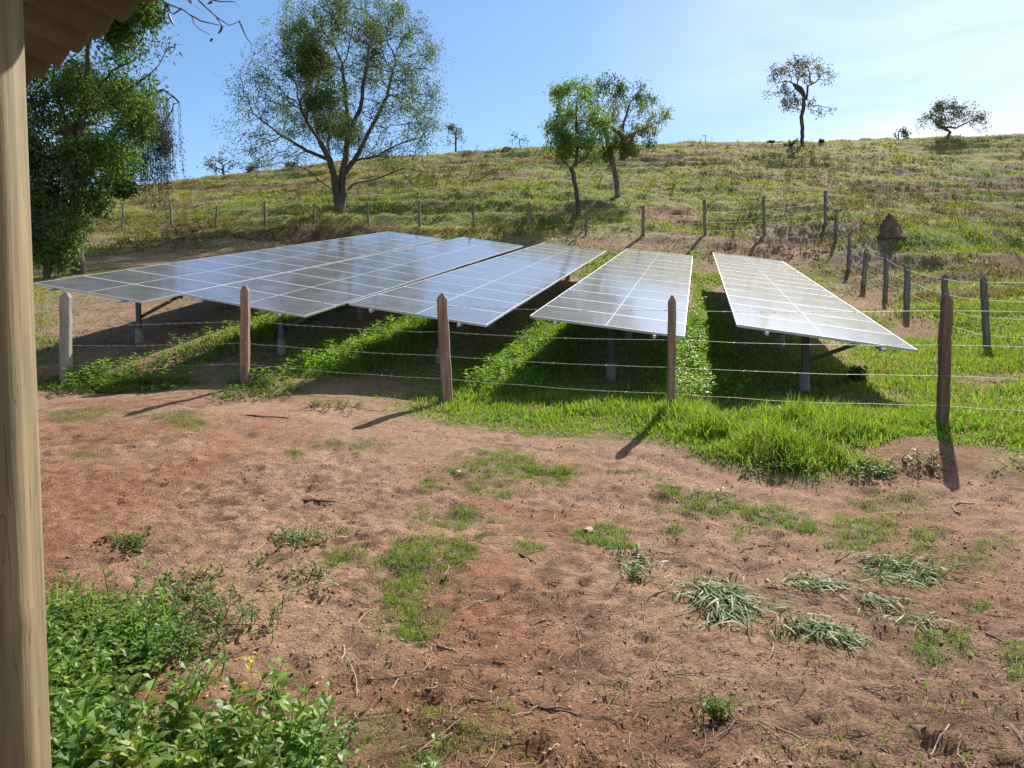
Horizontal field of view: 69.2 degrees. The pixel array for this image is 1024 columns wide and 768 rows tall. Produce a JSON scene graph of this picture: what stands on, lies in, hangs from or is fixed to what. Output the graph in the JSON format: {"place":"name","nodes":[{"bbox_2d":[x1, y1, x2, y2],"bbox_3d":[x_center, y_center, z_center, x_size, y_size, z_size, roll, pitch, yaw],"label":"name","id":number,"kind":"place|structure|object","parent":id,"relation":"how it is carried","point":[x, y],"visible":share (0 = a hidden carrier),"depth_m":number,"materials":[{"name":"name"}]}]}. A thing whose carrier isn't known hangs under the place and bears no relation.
{"place":"outdoors","nodes":[
{"label":"outdoors","id":0,"kind":"place"},
{"bbox_2d":[26,0,1023,188],"label":"sky","id":1,"kind":"structure","parent":0,"point":[709,60],"materials":[{"name":"blue"}]},
{"bbox_2d":[32,133,1023,767],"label":"ground","id":2,"kind":"structure","parent":0,"point":[70,517],"depth_m":5.84,"materials":[{"name":"soil"}]},
{"bbox_2d":[27,110,120,278],"bbox_3d":[-13.750,-5.628,22.700,3.592,5.297,2.250,0,4,0],"label":"broadleaf tree","id":3,"kind":"object","parent":2,"relation":"on","point":[52,250],"visible":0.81,"depth_m":22.51,"materials":[{"name":"green plant"}]},
{"bbox_2d":[0,0,154,767],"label":"shed","id":4,"kind":"structure","parent":2,"relation":"on","point":[38,38],"depth_m":1.25,"materials":[{"name":"brown wood"}]},
{"bbox_2d":[54,141,149,254],"bbox_3d":[-17.053,-7.701,30.644,4.437,5.217,2.536,0,4,0],"label":"broadleaf tree","id":5,"kind":"object","parent":2,"relation":"on","point":[124,195],"visible":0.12,"depth_m":30.51,"materials":[{"name":"green plant"}]},
{"bbox_2d":[111,185,125,237],"bbox_3d":[-19.254,-8.489,36.491,1.228,3.285,1.082,-3,5,-40],"label":"sapling","id":6,"kind":"object","parent":2,"relation":"on","point":[112,194],"visible":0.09,"depth_m":36.41,"materials":[{"name":"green plant"}]},
{"bbox_2d":[116,529,147,547],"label":"weed plant","id":7,"kind":"object","parent":2,"relation":"on","point":[125,537],"visible":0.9,"depth_m":5.16,"materials":[{"name":"green plant"}]},
{"bbox_2d":[82,84,187,228],"bbox_3d":[-15.348,-8.462,29.503,5.054,7.272,2.209,0,4,0],"label":"weeping tree","id":8,"kind":"object","parent":2,"relation":"on","point":[163,140],"visible":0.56,"depth_m":29.39,"materials":[{"name":"green plant"}]},
{"bbox_2d":[26,0,251,274],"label":"broadleaf tree","id":9,"kind":"object","parent":2,"relation":"on","point":[80,83],"visible":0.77,"depth_m":23.15,"materials":[{"name":"green plant"}]},
{"bbox_2d":[196,148,237,174],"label":"bare tree","id":10,"kind":"object","parent":2,"relation":"on","point":[220,161],"visible":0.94,"depth_m":82.17,"materials":[{"name":"brown plant"}]},
{"bbox_2d":[34,231,444,342],"bbox_3d":[-5.602,-3.142,20.778,2.258,4.357,16.009,1,4,14],"label":"solar table","id":11,"kind":"object","parent":2,"relation":"on","point":[142,285],"visible":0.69,"depth_m":16.58,"materials":[{"name":"blue glass"}]},
{"bbox_2d":[44,559,440,767],"bbox_3d":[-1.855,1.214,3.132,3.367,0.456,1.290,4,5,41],"label":"weeds","id":12,"kind":"object","parent":2,"relation":"on","point":[238,741],"visible":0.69,"depth_m":2.65,"materials":[{"name":"green plant"}]},
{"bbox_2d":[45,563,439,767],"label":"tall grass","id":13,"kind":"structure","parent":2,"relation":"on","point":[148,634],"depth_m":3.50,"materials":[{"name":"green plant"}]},
{"bbox_2d":[233,161,256,171],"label":"bush","id":14,"kind":"object","parent":2,"relation":"on","point":[249,168],"visible":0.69,"depth_m":78.43,"materials":[{"name":"green plant"}]},
{"bbox_2d":[246,415,286,417],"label":"stick","id":15,"kind":"object","parent":2,"relation":"on","point":[265,416],"visible":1,"depth_m":9.22,"materials":[{"name":"wood"}]},
{"bbox_2d":[284,160,296,166],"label":"bush","id":16,"kind":"object","parent":2,"relation":"on","point":[285,165],"visible":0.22,"depth_m":77.40,"materials":[{"name":"green plant"}]},
{"bbox_2d":[301,499,335,501],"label":"stick","id":17,"kind":"object","parent":2,"relation":"on","point":[307,500],"visible":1,"depth_m":6.26,"materials":[{"name":"wood"}]},
{"bbox_2d":[210,0,455,213],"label":"broadleaf tree","id":18,"kind":"object","parent":2,"relation":"on","point":[311,62],"visible":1,"depth_m":39.42,"materials":[{"name":"green plant"}]},
{"bbox_2d":[181,237,522,354],"bbox_3d":[-2.574,-2.816,19.855,2.254,4.226,16.027,1,4,14],"label":"solar table","id":19,"kind":"object","parent":2,"relation":"on","point":[337,284],"visible":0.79,"depth_m":15.68,"materials":[{"name":"blue glass"}]},
{"bbox_2d":[62,285,752,401],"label":"leafy weeds","id":20,"kind":"object","parent":2,"relation":"on","point":[501,362],"visible":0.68,"depth_m":12.30,"materials":[{"name":"green plant"}]},
{"bbox_2d":[391,659,429,677],"bbox_3d":[-0.464,1.352,3.538,0.102,0.026,0.347,2,5,32],"label":"stick","id":21,"kind":"object","parent":2,"relation":"on","point":[412,671],"visible":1,"depth_m":3.47,"materials":[{"name":"beige wood"}]},
{"bbox_2d":[436,644,455,651],"bbox_3d":[-0.334,1.356,3.801,0.025,0.040,0.162,-3,5,-39],"label":"stick","id":22,"kind":"object","parent":2,"relation":"on","point":[442,647],"visible":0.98,"depth_m":3.82,"materials":[{"name":"brown wood"}]},
{"bbox_2d":[444,121,465,152],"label":"broadleaf tree","id":23,"kind":"object","parent":2,"relation":"on","point":[450,128],"visible":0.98,"depth_m":74.36,"materials":[{"name":"green plant"}]},
{"bbox_2d":[121,193,825,235],"bbox_3d":[-4.099,-8.058,36.040,37.030,3.261,3.574,1,4,12],"label":"barbed wire fence","id":24,"kind":"object","parent":2,"relation":"on","point":[528,205],"visible":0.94,"depth_m":33.41,"materials":[{"name":"brown wood"}]},
{"bbox_2d":[349,243,605,363],"bbox_3d":[0.386,-2.555,19.226,2.259,4.092,16.040,1,4,14],"label":"solar table","id":25,"kind":"object","parent":2,"relation":"on","point":[510,282],"visible":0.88,"depth_m":15.00,"materials":[{"name":"blue glass"}]},
{"bbox_2d":[34,222,958,383],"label":"dead grass litter","id":26,"kind":"object","parent":2,"relation":"on","point":[417,323],"visible":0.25,"depth_m":16.39,"materials":[{"name":"plant"}]},
{"bbox_2d":[500,146,513,151],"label":"bush","id":27,"kind":"object","parent":2,"relation":"on","point":[508,149],"visible":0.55,"depth_m":68.26,"materials":[{"name":"green plant"}]},
{"bbox_2d":[508,131,529,147],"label":"bare tree","id":28,"kind":"object","parent":2,"relation":"on","point":[512,134],"visible":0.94,"depth_m":74.39,"materials":[{"name":"brown plant"}]},
{"bbox_2d":[518,553,535,562],"bbox_3d":[0.103,1.159,4.944,0.019,0.026,0.193,-3,5,-36],"label":"stick","id":29,"kind":"object","parent":2,"relation":"on","point":[524,556],"visible":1,"depth_m":4.95,"materials":[{"name":"wood"}]},
{"bbox_2d":[33,219,1023,488],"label":"grass","id":30,"kind":"structure","parent":2,"relation":"on","point":[809,435],"depth_m":10.86,"materials":[{"name":"green plant"}]},
{"bbox_2d":[35,285,1023,428],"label":"barbed wire fence","id":31,"kind":"object","parent":2,"relation":"on","point":[942,405],"visible":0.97,"depth_m":10.21,"materials":[{"name":"brown wood"}]},
{"bbox_2d":[37,368,1023,610],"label":"creeping weeds","id":32,"kind":"object","parent":2,"relation":"on","point":[155,386],"visible":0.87,"depth_m":6.82,"materials":[{"name":"green plant"}]},
{"bbox_2d":[39,393,1023,767],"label":"short grass","id":33,"kind":"structure","parent":2,"relation":"on","point":[811,527],"depth_m":5.15,"materials":[{"name":"green plant"}]},
{"bbox_2d":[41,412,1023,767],"bbox_3d":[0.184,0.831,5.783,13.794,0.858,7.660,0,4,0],"label":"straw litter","id":34,"kind":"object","parent":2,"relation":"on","point":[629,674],"visible":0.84,"depth_m":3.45,"materials":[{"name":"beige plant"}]},
{"bbox_2d":[41,420,1023,767],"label":"soil crumbs","id":35,"kind":"object","parent":2,"relation":"on","point":[577,722],"visible":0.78,"depth_m":3.86,"materials":[{"name":"brown soil"}]},
{"bbox_2d":[61,133,1023,304],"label":"hill grass","id":36,"kind":"structure","parent":2,"relation":"on","point":[1002,295],"depth_m":42.73,"materials":[{"name":"green plant"}]},
{"bbox_2d":[511,697,579,716],"bbox_3d":[0.139,1.391,3.196,0.310,0.045,0.032,1,4,18],"label":"stick","id":37,"kind":"object","parent":2,"relation":"on","point":[552,709],"visible":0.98,"depth_m":3.18,"materials":[{"name":"brown wood"}]},
{"bbox_2d":[84,133,1023,257],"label":"scrub clumps","id":38,"kind":"object","parent":2,"relation":"on","point":[401,185],"visible":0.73,"depth_m":41.38,"materials":[{"name":"green plant"}]},
{"bbox_2d":[538,72,616,217],"bbox_3d":[3.197,-11.543,36.286,3.915,7.145,2.975,0,4,0],"label":"broadleaf tree","id":39,"kind":"object","parent":2,"relation":"on","point":[565,141],"visible":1,"depth_m":35.99,"materials":[{"name":"green plant"}]},
{"bbox_2d":[583,526,593,531],"bbox_3d":[0.565,1.087,5.552,0.050,0.039,0.100,-3,5,-38],"label":"bark chip","id":40,"kind":"object","parent":2,"relation":"on","point":[590,528],"visible":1,"depth_m":5.53,"materials":[{"name":"brown wood"}]},
{"bbox_2d":[530,248,692,379],"bbox_3d":[3.279,-2.237,18.505,2.265,4.034,16.047,1,4,14],"label":"solar table","id":41,"kind":"object","parent":2,"relation":"on","point":[647,283],"visible":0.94,"depth_m":13.92,"materials":[{"name":"grey glass"}]},
{"bbox_2d":[574,69,674,196],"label":"broadleaf tree","id":42,"kind":"object","parent":2,"relation":"on","point":[625,145],"visible":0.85,"depth_m":42.76,"materials":[{"name":"green plant"}]},
{"bbox_2d":[619,560,653,579],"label":"weed plant","id":43,"kind":"object","parent":2,"relation":"on","point":[635,571],"visible":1,"depth_m":4.63,"materials":[{"name":"green plant"}]},
{"bbox_2d":[612,541,674,586],"bbox_3d":[0.912,1.166,4.861,0.534,0.094,0.820,0,4,0],"label":"wilted grass clump","id":44,"kind":"object","parent":2,"relation":"on","point":[635,561],"visible":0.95,"depth_m":4.87,"materials":[{"name":"green plant"}]},
{"bbox_2d":[693,692,746,722],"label":"weed plant","id":45,"kind":"object","parent":2,"relation":"on","point":[715,707],"visible":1,"depth_m":3.12,"materials":[{"name":"green plant"}]},
{"bbox_2d":[649,568,803,644],"bbox_3d":[1.241,1.245,4.303,0.878,0.097,1.011,2,5,28],"label":"wilted grass clump","id":46,"kind":"object","parent":2,"relation":"on","point":[731,598],"visible":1,"depth_m":4.26,"materials":[{"name":"green plant"}]},
{"bbox_2d":[734,545,767,553],"bbox_3d":[1.676,1.166,5.211,0.479,0.040,0.036,-3,5,-40],"label":"stick","id":47,"kind":"object","parent":2,"relation":"on","point":[749,548],"visible":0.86,"depth_m":5.20,"materials":[{"name":"wood"}]},
{"bbox_2d":[783,138,798,146],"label":"bush","id":48,"kind":"object","parent":2,"relation":"on","point":[789,143],"visible":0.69,"depth_m":67.47,"materials":[{"name":"green plant"}]},
{"bbox_2d":[774,724,810,745],"bbox_3d":[1.115,1.416,3.032,0.020,0.019,0.244,-3,5,-37],"label":"stick","id":49,"kind":"object","parent":2,"relation":"on","point":[783,730],"visible":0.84,"depth_m":3.02,"materials":[{"name":"brown wood"}]},
{"bbox_2d":[761,52,838,146],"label":"broadleaf tree","id":50,"kind":"object","parent":2,"relation":"on","point":[797,87],"visible":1,"depth_m":68.20,"materials":[{"name":"green plant"}]},
{"bbox_2d":[759,613,861,650],"bbox_3d":[1.575,1.275,3.875,0.531,0.088,0.414,-3,5,-40],"label":"wilted grass clump","id":51,"kind":"object","parent":2,"relation":"on","point":[803,626],"visible":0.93,"depth_m":3.91,"materials":[{"name":"green plant"}]},
{"bbox_2d":[713,252,916,390],"bbox_3d":[6.053,-1.995,17.514,2.261,3.890,16.066,1,4,14],"label":"solar table","id":52,"kind":"object","parent":2,"relation":"on","point":[754,288],"visible":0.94,"depth_m":12.46,"materials":[{"name":"grey glass"}]},
{"bbox_2d":[765,566,887,596],"bbox_3d":[1.948,1.226,4.604,0.739,0.087,0.554,2,5,30],"label":"wilted grass clump","id":53,"kind":"object","parent":2,"relation":"on","point":[828,579],"visible":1,"depth_m":4.59,"materials":[{"name":"green plant"}]},
{"bbox_2d":[823,215,840,220],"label":"bush","id":54,"kind":"object","parent":2,"relation":"on","point":[830,217],"visible":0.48,"depth_m":34.96,"materials":[{"name":"green plant"}]},
{"bbox_2d":[802,624,884,657],"bbox_3d":[1.717,1.280,3.782,0.386,0.081,0.356,-4,6,-44],"label":"wilted grass clump","id":55,"kind":"object","parent":2,"relation":"on","point":[858,638],"visible":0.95,"depth_m":3.75,"materials":[{"name":"green plant"}]},
{"bbox_2d":[845,363,868,382],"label":"bush","id":56,"kind":"object","parent":2,"relation":"on","point":[858,370],"visible":0.83,"depth_m":11.48,"materials":[{"name":"green plant"}]},
{"bbox_2d":[837,588,924,616],"bbox_3d":[2.159,1.256,4.293,0.485,0.067,0.372,-1,4,-16],"label":"wilted grass clump","id":57,"kind":"object","parent":2,"relation":"on","point":[873,599],"visible":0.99,"depth_m":4.29,"materials":[{"name":"green plant"}]},
{"bbox_2d":[876,213,905,238],"bbox_3d":[15.095,-6.287,29.624,1.084,1.083,1.309,2,4,25],"label":"termite mound","id":58,"kind":"object","parent":2,"relation":"on","point":[891,223],"visible":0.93,"depth_m":29.41,"materials":[{"name":"brown soil"}]},
{"bbox_2d":[893,126,911,139],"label":"broadleaf tree","id":59,"kind":"object","parent":2,"relation":"on","point":[904,133],"visible":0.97,"depth_m":75.28,"materials":[{"name":"green plant"}]},
{"bbox_2d":[782,191,1023,391],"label":"slope weeds","id":60,"kind":"object","parent":2,"relation":"on","point":[967,307],"visible":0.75,"depth_m":24.42,"materials":[{"name":"green plant"}]},
{"bbox_2d":[820,548,985,589],"bbox_3d":[2.533,1.202,4.856,1.023,0.100,0.780,0,4,0],"label":"wilted grass clump","id":61,"kind":"object","parent":2,"relation":"on","point":[910,571],"visible":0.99,"depth_m":4.80,"materials":[{"name":"green plant"}]},
{"bbox_2d":[864,610,959,631],"bbox_3d":[2.184,1.273,4.005,0.450,0.064,0.283,-1,4,-12],"label":"wilted grass clump","id":62,"kind":"object","parent":2,"relation":"on","point":[913,620],"visible":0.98,"depth_m":4.02,"materials":[{"name":"green plant"}]},
{"bbox_2d":[823,190,1023,349],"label":"barbed wire fence","id":63,"kind":"object","parent":2,"relation":"on","point":[985,317],"visible":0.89,"depth_m":19.83,"materials":[{"name":"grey wood"}]},
{"bbox_2d":[915,94,991,138],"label":"broadleaf tree","id":64,"kind":"object","parent":2,"relation":"on","point":[939,122],"visible":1,"depth_m":70.09,"materials":[{"name":"green plant"}]},
{"bbox_2d":[952,502,974,514],"bbox_3d":[3.559,0.978,5.892,0.335,0.060,0.105,-4,5,-42],"label":"stick","id":65,"kind":"object","parent":2,"relation":"on","point":[954,509],"visible":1,"depth_m":5.92,"materials":[{"name":"beige wood"}]},
{"bbox_2d":[985,632,1005,644],"bbox_3d":[2.487,1.307,3.813,0.020,0.016,0.133,-1,4,-7],"label":"stick","id":66,"kind":"object","parent":2,"relation":"on","point":[992,636],"visible":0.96,"depth_m":3.83,"materials":[{"name":"wood"}]}
]}

